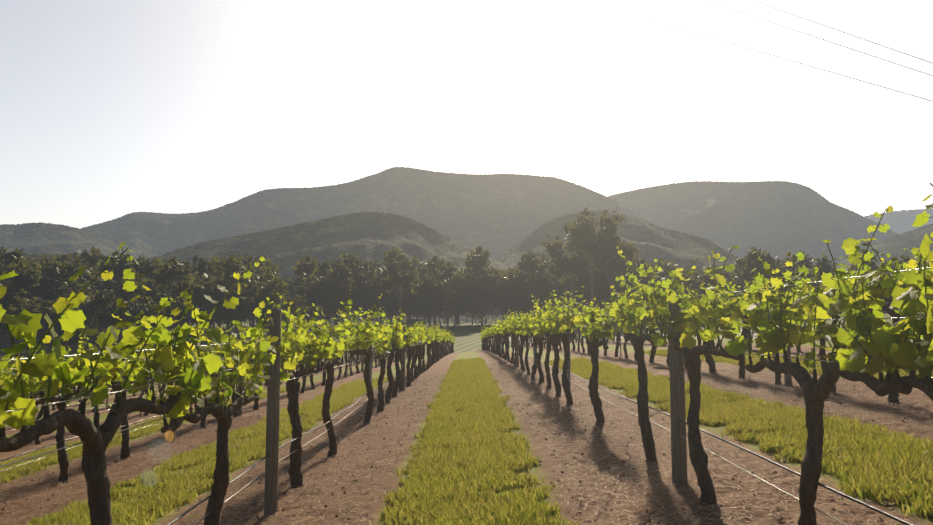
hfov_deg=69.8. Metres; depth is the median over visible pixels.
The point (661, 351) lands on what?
grass strip
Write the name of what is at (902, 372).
grass strip
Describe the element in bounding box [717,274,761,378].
grape vine
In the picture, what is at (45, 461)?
grass strip
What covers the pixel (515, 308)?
gum tree
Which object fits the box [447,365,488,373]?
grass strip
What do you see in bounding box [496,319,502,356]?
grape vine
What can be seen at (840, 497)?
mulch litter
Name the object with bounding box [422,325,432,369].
grape vine
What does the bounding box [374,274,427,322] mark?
gum tree
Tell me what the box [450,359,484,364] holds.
grass strip
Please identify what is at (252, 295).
gum tree
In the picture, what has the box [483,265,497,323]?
gum tree
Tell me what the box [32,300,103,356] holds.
gum tree
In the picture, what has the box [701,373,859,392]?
mulch litter
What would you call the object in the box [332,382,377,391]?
grass strip
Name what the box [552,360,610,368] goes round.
grass strip
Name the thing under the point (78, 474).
mulch litter
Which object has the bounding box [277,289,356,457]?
grape vine
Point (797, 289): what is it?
grape vine
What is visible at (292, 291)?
gum tree
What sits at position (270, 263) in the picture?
gum tree
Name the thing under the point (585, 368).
grass strip
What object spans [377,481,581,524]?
grass strip
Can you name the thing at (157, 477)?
grass strip
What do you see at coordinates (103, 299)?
gum tree
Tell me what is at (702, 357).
grass strip
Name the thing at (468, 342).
ground
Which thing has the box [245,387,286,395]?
grass strip
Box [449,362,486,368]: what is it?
grass strip
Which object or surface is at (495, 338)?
grape vine
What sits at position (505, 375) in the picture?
mulch litter
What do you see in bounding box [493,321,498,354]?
grape vine
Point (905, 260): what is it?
gum tree
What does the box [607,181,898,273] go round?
hill
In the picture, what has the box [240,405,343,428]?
grass strip
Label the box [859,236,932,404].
grape vine
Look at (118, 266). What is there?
gum tree
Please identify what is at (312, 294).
gum tree
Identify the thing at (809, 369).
grass strip
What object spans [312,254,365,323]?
gum tree
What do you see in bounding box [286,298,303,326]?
gum tree
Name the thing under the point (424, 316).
gum tree
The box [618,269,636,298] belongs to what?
gum tree
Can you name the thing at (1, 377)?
grape vine
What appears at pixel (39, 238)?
hill
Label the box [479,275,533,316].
gum tree
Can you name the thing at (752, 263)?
gum tree
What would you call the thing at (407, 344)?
grape vine
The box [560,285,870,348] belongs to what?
trellis row
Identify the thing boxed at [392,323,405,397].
grape vine
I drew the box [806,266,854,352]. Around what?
grape vine
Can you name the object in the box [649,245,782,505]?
grape vine
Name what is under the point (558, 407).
mulch litter
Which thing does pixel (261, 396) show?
grass strip
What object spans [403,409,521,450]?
grass strip
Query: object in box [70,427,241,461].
mulch litter
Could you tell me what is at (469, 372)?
grass strip
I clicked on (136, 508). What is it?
grass strip
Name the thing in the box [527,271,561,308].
gum tree
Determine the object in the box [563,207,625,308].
gum tree
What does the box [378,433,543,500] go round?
grass strip
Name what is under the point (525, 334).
grape vine
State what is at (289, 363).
grape vine
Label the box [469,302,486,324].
gum tree
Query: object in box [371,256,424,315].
gum tree
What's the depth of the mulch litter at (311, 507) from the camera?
5.97 m
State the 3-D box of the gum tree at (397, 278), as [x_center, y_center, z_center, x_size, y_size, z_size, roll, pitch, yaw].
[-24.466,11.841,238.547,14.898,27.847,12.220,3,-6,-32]
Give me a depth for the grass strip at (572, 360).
22.20 m
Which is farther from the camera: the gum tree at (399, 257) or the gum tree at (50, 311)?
the gum tree at (399, 257)
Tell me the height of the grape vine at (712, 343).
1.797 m
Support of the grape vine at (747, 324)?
on the ground
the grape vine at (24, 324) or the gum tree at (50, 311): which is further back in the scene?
the gum tree at (50, 311)
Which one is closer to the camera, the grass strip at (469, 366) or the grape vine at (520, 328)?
the grape vine at (520, 328)
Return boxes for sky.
[0,0,932,228]
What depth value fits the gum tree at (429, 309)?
283.83 m
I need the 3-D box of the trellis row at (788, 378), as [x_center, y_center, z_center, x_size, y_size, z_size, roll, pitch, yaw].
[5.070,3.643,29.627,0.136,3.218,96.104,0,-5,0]
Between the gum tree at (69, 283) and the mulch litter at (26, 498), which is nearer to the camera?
the mulch litter at (26, 498)
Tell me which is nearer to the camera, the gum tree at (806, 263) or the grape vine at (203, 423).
the grape vine at (203, 423)
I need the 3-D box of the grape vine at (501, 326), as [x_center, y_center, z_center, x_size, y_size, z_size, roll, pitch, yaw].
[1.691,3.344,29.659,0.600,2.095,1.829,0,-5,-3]
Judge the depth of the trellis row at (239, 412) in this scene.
9.96 m
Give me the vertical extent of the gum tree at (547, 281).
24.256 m
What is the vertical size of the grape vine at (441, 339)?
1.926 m
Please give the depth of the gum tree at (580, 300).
274.62 m
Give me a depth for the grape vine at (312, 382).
21.50 m
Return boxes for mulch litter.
[0,450,188,497]
[0,489,86,524]
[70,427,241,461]
[142,412,266,436]
[155,460,400,524]
[237,428,420,475]
[292,409,425,439]
[331,396,430,417]
[333,520,379,524]
[350,388,435,404]
[366,380,442,392]
[386,376,441,385]
[394,371,448,378]
[488,363,542,369]
[493,365,551,374]
[494,369,570,380]
[495,373,586,388]
[502,380,612,400]
[508,390,636,417]
[516,406,687,445]
[533,428,800,500]
[560,476,927,524]
[652,364,774,379]
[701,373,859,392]
[752,382,932,413]
[827,403,932,436]
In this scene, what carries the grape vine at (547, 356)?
on the ground
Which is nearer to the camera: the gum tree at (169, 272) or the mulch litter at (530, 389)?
the mulch litter at (530, 389)
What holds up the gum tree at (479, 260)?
on the ground
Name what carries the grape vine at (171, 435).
on the ground
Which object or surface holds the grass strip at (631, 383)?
on the ground
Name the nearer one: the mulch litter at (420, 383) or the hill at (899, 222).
the mulch litter at (420, 383)
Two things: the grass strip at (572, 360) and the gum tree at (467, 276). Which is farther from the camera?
the gum tree at (467, 276)
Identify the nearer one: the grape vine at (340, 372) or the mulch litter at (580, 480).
the mulch litter at (580, 480)
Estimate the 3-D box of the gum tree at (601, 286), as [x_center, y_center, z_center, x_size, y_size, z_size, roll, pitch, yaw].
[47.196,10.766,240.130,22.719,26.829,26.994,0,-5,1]
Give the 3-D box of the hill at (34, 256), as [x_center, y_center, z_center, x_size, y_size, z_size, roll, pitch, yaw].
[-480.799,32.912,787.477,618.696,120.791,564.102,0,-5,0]
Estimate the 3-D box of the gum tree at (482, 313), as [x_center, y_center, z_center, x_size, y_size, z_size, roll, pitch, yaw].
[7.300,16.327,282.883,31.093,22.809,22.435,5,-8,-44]
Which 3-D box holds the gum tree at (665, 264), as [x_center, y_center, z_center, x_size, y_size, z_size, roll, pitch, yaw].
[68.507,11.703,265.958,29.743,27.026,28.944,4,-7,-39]
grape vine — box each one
[0,241,264,524]
[0,356,26,401]
[0,363,15,387]
[0,367,16,385]
[2,336,117,483]
[20,358,79,444]
[63,335,104,410]
[76,329,152,459]
[111,356,133,407]
[125,345,153,415]
[131,287,294,524]
[153,328,210,441]
[191,333,246,428]
[208,326,257,417]
[244,329,267,409]
[256,301,319,487]
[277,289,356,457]
[291,330,311,392]
[310,329,320,389]
[321,334,328,385]
[330,330,345,379]
[336,294,385,423]
[344,335,352,377]
[348,337,355,375]
[355,341,360,373]
[374,318,398,412]
[380,307,405,403]
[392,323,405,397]
[394,318,416,390]
[406,321,419,386]
[407,322,425,382]
[412,320,426,379]
[416,321,425,375]
[419,321,429,371]
[420,329,424,373]
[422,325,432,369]
[427,325,435,367]
[428,325,438,366]
[429,328,439,362]
[431,323,437,364]
[433,322,438,363]
[439,332,443,358]
[441,330,445,353]
[488,328,491,351]
[490,322,496,353]
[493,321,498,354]
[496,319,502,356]
[497,314,510,359]
[497,317,504,357]
[498,327,502,357]
[502,314,517,362]
[503,315,509,361]
[504,313,520,364]
[506,312,518,335]
[508,308,533,368]
[515,310,530,371]
[521,309,545,378]
[521,311,535,374]
[529,310,545,383]
[531,292,571,389]
[542,292,567,396]
[552,286,592,405]
[570,298,616,424]
[571,329,574,350]
[577,322,580,351]
[579,310,584,352]
[596,302,610,355]
[602,300,618,356]
[609,246,699,461]
[617,306,633,358]
[627,306,641,359]
[640,301,666,362]
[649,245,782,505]
[655,292,689,365]
[684,284,697,368]
[694,282,725,373]
[706,303,724,346]
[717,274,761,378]
[722,297,740,340]
[724,206,932,524]
[724,291,751,349]
[730,275,795,385]
[774,272,814,351]
[788,267,867,393]
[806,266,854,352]
[845,267,896,356]
[859,183,932,400]
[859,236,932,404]
[915,250,932,290]
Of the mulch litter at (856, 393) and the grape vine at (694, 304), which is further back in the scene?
the grape vine at (694, 304)
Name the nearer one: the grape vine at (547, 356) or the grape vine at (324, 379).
the grape vine at (547, 356)
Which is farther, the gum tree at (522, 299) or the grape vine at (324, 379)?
the gum tree at (522, 299)
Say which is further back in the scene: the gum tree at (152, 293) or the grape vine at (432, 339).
the gum tree at (152, 293)
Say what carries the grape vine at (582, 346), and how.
on the ground
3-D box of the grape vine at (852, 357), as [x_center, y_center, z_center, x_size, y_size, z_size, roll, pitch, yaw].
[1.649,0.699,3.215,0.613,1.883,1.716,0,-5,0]
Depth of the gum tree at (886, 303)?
304.93 m
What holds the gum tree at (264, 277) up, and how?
on the ground
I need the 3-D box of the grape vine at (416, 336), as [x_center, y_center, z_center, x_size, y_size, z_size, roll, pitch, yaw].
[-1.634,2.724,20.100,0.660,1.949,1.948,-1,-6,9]
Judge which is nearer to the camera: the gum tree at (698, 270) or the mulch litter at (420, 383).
the mulch litter at (420, 383)
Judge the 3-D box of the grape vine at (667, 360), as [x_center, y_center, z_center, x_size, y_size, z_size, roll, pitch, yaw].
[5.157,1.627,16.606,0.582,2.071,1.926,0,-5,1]
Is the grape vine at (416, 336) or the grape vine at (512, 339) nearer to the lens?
the grape vine at (416, 336)
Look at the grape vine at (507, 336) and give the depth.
27.08 m
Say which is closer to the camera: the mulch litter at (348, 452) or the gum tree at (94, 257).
the mulch litter at (348, 452)
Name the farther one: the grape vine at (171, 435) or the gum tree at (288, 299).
the gum tree at (288, 299)
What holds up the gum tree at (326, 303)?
on the ground
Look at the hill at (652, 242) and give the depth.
1667.26 m
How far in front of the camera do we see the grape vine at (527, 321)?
16.84 m
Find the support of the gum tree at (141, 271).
on the ground
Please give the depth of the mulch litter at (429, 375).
22.77 m
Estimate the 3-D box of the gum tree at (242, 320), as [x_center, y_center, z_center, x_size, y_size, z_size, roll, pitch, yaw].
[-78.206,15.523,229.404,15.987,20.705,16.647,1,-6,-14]
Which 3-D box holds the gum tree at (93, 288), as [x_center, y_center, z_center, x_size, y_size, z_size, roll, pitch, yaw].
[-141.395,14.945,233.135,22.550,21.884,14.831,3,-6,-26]
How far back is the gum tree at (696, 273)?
282.46 m
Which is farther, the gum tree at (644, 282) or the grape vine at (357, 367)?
the gum tree at (644, 282)
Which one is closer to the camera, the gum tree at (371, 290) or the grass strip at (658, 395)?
the grass strip at (658, 395)
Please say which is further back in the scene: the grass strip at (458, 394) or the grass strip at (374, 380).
the grass strip at (374, 380)
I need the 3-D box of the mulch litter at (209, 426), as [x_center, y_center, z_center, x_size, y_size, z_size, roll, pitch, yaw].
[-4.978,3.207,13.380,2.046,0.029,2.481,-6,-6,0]
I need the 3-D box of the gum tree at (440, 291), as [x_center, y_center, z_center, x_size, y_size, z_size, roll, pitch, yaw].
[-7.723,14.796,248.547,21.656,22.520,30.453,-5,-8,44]
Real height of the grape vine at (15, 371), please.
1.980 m
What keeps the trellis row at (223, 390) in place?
on the ground
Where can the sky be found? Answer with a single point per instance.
(110, 109)
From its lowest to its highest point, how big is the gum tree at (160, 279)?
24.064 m
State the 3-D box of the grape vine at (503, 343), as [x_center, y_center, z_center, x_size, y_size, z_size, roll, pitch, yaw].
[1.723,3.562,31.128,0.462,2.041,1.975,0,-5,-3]
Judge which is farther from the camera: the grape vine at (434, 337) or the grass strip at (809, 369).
the grape vine at (434, 337)
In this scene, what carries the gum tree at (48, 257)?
on the ground
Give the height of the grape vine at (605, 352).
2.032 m
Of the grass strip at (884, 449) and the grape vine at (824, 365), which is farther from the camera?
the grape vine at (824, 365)
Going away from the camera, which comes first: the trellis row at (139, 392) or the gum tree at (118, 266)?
the trellis row at (139, 392)
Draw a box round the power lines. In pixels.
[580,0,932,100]
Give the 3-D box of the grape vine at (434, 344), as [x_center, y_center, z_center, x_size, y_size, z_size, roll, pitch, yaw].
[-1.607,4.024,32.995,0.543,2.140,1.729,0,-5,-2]
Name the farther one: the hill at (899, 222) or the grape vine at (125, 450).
the hill at (899, 222)
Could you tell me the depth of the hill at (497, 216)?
3160.09 m
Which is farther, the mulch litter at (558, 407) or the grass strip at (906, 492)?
the mulch litter at (558, 407)
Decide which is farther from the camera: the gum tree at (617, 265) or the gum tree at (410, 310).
the gum tree at (410, 310)
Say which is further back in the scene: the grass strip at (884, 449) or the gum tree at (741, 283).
the gum tree at (741, 283)
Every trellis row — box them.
[0,308,451,524]
[0,339,424,471]
[1,348,360,431]
[39,354,360,410]
[482,267,932,524]
[513,278,931,386]
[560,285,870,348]
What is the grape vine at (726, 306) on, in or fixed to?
on the ground
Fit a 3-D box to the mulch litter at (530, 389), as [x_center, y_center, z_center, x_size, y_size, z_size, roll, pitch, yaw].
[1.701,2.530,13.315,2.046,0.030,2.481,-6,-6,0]
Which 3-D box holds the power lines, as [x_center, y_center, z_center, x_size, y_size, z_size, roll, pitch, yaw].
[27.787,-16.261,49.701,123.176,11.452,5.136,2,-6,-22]
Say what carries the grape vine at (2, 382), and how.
on the ground
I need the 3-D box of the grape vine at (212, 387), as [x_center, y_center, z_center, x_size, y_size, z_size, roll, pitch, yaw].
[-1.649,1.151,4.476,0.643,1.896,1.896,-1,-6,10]
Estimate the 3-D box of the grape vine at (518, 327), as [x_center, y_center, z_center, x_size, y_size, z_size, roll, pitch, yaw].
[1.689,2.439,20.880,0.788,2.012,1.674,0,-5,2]
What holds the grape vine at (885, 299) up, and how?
on the ground
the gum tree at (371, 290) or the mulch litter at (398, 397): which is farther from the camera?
the gum tree at (371, 290)
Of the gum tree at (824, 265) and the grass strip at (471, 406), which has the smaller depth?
the grass strip at (471, 406)
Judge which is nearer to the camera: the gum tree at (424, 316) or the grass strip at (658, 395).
the grass strip at (658, 395)
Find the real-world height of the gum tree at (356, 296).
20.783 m
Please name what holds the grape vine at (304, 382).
on the ground
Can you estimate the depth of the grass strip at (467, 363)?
27.81 m
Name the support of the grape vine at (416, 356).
on the ground
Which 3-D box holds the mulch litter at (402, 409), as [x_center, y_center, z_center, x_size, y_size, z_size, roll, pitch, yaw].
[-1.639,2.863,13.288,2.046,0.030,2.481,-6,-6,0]
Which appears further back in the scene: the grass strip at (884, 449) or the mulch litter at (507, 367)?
the mulch litter at (507, 367)
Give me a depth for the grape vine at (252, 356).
14.32 m
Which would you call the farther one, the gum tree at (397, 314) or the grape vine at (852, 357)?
the gum tree at (397, 314)
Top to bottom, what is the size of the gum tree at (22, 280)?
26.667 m
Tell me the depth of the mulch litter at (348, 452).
8.30 m
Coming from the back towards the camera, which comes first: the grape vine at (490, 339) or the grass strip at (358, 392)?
the grape vine at (490, 339)
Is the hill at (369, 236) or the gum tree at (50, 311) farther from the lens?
the hill at (369, 236)
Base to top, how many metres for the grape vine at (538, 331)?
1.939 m
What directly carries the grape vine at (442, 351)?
on the ground
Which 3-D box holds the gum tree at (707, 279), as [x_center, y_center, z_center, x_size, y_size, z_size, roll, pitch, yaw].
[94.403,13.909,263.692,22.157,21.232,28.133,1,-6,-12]
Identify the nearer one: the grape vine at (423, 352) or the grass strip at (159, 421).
the grass strip at (159, 421)
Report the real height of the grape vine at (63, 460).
1.942 m
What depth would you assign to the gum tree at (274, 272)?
244.32 m
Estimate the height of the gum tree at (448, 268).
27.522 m
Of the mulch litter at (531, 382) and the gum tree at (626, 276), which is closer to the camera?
the mulch litter at (531, 382)
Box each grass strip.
[0,442,121,473]
[0,469,36,483]
[22,480,211,524]
[50,423,168,447]
[110,445,265,499]
[129,411,211,426]
[184,422,315,454]
[187,401,231,412]
[222,393,266,402]
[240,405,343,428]
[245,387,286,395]
[279,396,357,413]
[302,388,366,401]
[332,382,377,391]
[341,377,387,385]
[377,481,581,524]
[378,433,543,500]
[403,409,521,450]
[425,395,513,421]
[432,385,504,403]
[437,378,498,391]
[441,372,494,384]
[444,368,491,377]
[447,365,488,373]
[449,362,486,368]
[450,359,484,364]
[450,361,484,366]
[453,357,482,361]
[549,356,589,364]
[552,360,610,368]
[562,362,630,373]
[575,367,653,379]
[598,374,689,392]
[618,383,749,409]
[644,349,667,354]
[656,397,857,434]
[700,352,756,360]
[715,354,804,365]
[721,416,932,489]
[753,357,827,372]
[808,364,932,378]
[841,468,932,517]
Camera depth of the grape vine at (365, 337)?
10.85 m
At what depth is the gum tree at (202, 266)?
234.81 m
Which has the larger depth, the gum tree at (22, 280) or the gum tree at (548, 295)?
the gum tree at (548, 295)
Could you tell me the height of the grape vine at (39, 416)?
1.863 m
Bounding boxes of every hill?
[0,222,157,258]
[5,253,294,323]
[81,167,672,259]
[146,212,537,323]
[497,210,769,319]
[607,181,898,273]
[833,223,932,273]
[864,208,932,233]
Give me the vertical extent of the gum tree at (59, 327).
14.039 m
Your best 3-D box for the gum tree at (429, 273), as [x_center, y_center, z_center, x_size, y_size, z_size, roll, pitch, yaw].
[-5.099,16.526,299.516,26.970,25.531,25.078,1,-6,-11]
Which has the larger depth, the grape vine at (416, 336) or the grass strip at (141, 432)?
the grape vine at (416, 336)
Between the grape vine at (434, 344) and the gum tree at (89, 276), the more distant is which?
the gum tree at (89, 276)
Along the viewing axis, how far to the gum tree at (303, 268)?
269.66 m
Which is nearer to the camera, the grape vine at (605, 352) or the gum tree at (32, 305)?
the grape vine at (605, 352)
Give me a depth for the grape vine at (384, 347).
12.63 m
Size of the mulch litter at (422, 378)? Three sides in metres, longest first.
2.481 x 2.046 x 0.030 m
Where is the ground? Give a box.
[0,312,932,524]
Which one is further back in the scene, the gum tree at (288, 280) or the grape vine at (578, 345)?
the gum tree at (288, 280)
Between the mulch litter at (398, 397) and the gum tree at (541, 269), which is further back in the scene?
the gum tree at (541, 269)
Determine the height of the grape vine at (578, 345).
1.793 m
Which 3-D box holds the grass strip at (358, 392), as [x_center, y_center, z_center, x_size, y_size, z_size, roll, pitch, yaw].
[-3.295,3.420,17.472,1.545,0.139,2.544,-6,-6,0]
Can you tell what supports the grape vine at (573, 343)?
on the ground
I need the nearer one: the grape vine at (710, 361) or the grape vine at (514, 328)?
the grape vine at (710, 361)
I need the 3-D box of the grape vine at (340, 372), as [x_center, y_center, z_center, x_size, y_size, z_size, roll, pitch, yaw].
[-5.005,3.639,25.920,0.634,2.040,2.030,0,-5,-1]
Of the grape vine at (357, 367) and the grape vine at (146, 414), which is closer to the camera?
the grape vine at (146, 414)
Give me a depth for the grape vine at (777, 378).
10.79 m
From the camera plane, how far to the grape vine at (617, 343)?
22.67 m
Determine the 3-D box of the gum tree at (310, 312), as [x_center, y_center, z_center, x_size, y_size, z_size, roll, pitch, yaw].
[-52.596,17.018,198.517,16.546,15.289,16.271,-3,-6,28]
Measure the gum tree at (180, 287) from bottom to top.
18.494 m
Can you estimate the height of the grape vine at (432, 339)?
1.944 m
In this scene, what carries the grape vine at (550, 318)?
on the ground
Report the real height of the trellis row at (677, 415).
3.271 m
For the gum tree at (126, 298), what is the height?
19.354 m
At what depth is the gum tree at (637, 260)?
256.07 m
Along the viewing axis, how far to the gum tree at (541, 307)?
277.73 m
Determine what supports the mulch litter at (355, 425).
on the ground
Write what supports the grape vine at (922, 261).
on the ground
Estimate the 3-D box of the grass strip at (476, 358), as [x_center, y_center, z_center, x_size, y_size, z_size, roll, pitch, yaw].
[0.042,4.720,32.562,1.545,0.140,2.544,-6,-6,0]
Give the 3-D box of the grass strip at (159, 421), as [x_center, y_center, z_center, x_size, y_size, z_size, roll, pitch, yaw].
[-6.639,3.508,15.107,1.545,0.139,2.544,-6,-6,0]
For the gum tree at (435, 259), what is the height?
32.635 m
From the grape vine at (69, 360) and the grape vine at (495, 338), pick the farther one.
the grape vine at (495, 338)
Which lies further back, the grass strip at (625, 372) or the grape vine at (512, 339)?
the grape vine at (512, 339)
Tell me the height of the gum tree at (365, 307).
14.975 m
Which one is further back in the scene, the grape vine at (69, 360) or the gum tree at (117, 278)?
the gum tree at (117, 278)
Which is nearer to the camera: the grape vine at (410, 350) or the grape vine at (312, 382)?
the grape vine at (410, 350)
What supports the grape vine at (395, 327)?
on the ground
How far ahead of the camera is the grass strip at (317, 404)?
14.99 m
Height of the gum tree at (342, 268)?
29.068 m
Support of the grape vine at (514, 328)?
on the ground
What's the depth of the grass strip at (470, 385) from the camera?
16.14 m
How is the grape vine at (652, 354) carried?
on the ground
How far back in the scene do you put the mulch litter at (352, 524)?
4.99 m
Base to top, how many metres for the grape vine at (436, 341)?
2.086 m
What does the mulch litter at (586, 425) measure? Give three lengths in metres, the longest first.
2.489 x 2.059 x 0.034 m
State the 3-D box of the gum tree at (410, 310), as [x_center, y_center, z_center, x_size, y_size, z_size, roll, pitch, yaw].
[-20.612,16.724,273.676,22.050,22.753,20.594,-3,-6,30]
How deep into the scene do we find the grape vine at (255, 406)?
15.69 m
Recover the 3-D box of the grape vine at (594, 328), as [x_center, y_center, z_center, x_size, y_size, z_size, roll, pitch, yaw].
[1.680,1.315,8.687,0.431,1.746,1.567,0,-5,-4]
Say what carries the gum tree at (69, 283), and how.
on the ground
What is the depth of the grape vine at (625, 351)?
21.27 m
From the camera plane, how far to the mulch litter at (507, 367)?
22.54 m
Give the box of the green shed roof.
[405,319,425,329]
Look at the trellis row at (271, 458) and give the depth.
5.64 m
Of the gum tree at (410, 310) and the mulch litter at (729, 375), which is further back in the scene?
the gum tree at (410, 310)
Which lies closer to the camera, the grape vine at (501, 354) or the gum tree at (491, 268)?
the grape vine at (501, 354)
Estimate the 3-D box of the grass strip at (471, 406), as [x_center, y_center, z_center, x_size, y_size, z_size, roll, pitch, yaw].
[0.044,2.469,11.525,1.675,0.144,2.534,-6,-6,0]
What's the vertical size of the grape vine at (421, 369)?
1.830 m
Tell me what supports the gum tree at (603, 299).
on the ground
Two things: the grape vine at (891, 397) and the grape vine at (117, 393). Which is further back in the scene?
the grape vine at (117, 393)
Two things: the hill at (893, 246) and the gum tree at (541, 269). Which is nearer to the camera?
the gum tree at (541, 269)
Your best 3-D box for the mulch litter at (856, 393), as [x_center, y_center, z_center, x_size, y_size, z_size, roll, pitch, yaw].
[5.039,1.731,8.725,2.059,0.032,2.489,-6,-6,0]
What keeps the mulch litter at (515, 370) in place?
on the ground
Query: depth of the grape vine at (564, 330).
10.82 m
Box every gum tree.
[0,247,90,300]
[0,258,42,335]
[0,259,9,298]
[4,267,74,341]
[13,266,53,343]
[16,297,51,347]
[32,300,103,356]
[41,308,99,357]
[44,254,60,261]
[54,246,104,272]
[56,285,127,350]
[60,261,107,293]
[77,279,95,290]
[90,250,167,320]
[108,259,130,285]
[112,281,148,326]
[123,288,193,330]
[130,277,211,344]
[134,269,148,280]
[143,267,222,336]
[154,254,253,344]
[174,283,200,341]
[184,253,278,333]
[195,266,273,334]
[207,255,282,326]
[211,270,287,345]
[237,313,250,335]
[243,266,289,329]
[247,288,297,328]
[281,295,323,330]
[282,276,296,287]
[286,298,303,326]
[287,281,304,323]
[292,254,369,327]
[292,271,354,324]
[305,287,353,324]
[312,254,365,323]
[314,280,363,324]
[317,260,360,321]
[339,246,407,308]
[349,257,402,321]
[350,269,390,325]
[350,297,383,324]
[367,272,403,322]
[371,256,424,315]
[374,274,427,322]
[380,258,419,323]
[384,308,403,322]
[401,276,433,318]
[402,269,442,327]
[410,272,483,330]
[415,261,459,328]
[420,305,434,326]
[424,255,487,325]
[427,270,477,325]
[431,268,471,327]
[454,303,471,325]
[464,245,545,319]
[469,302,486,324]
[470,294,500,325]
[471,266,518,318]
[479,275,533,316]
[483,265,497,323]
[489,307,501,321]
[494,288,544,315]
[505,290,524,315]
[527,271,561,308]
[530,271,574,303]
[530,283,552,313]
[532,253,553,311]
[534,282,578,310]
[541,233,593,314]
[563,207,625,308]
[567,259,633,307]
[577,298,586,305]
[586,262,625,309]
[591,240,639,325]
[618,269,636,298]
[622,255,639,298]
[624,258,675,292]
[631,268,682,325]
[655,265,703,276]
[659,265,724,278]
[674,270,710,299]
[677,270,736,298]
[731,256,804,320]
[737,247,801,293]
[791,251,813,277]
[811,249,878,293]
[846,255,916,275]
[881,297,892,312]
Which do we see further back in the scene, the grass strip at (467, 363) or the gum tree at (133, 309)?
the gum tree at (133, 309)
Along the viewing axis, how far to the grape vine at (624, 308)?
6.33 m
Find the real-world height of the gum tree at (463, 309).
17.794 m
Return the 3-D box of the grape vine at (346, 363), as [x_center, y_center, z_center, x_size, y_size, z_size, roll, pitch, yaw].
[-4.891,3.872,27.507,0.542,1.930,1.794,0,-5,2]
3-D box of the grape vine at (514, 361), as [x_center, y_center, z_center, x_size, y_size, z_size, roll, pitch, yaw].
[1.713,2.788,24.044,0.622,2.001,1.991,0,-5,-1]
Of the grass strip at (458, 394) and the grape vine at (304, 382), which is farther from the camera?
the grape vine at (304, 382)
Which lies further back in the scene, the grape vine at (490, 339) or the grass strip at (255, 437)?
the grape vine at (490, 339)
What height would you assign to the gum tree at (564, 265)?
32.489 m
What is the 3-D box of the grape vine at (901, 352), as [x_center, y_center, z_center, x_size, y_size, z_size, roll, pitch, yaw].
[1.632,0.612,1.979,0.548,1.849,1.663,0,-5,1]
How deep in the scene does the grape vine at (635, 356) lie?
19.87 m
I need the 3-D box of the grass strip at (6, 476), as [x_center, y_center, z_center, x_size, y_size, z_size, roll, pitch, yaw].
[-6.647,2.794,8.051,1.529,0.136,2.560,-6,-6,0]
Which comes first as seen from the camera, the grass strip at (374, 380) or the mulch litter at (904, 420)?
the mulch litter at (904, 420)
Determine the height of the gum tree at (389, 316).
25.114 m
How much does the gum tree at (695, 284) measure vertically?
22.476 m
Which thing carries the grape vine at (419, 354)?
on the ground
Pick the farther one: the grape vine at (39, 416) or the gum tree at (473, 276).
the gum tree at (473, 276)
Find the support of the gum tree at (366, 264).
on the ground
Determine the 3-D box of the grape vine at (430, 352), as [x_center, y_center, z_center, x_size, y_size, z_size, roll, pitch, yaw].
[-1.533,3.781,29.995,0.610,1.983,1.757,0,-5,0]
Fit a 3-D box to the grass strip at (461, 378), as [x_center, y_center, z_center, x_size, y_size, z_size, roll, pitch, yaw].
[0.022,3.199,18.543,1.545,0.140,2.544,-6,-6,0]
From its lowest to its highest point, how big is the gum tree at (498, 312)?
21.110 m
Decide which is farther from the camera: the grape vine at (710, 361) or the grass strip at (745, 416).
the grape vine at (710, 361)
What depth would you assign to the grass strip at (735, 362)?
15.32 m
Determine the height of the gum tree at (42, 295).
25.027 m
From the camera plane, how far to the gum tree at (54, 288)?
200.92 m
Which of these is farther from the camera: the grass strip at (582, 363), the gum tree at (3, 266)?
the gum tree at (3, 266)

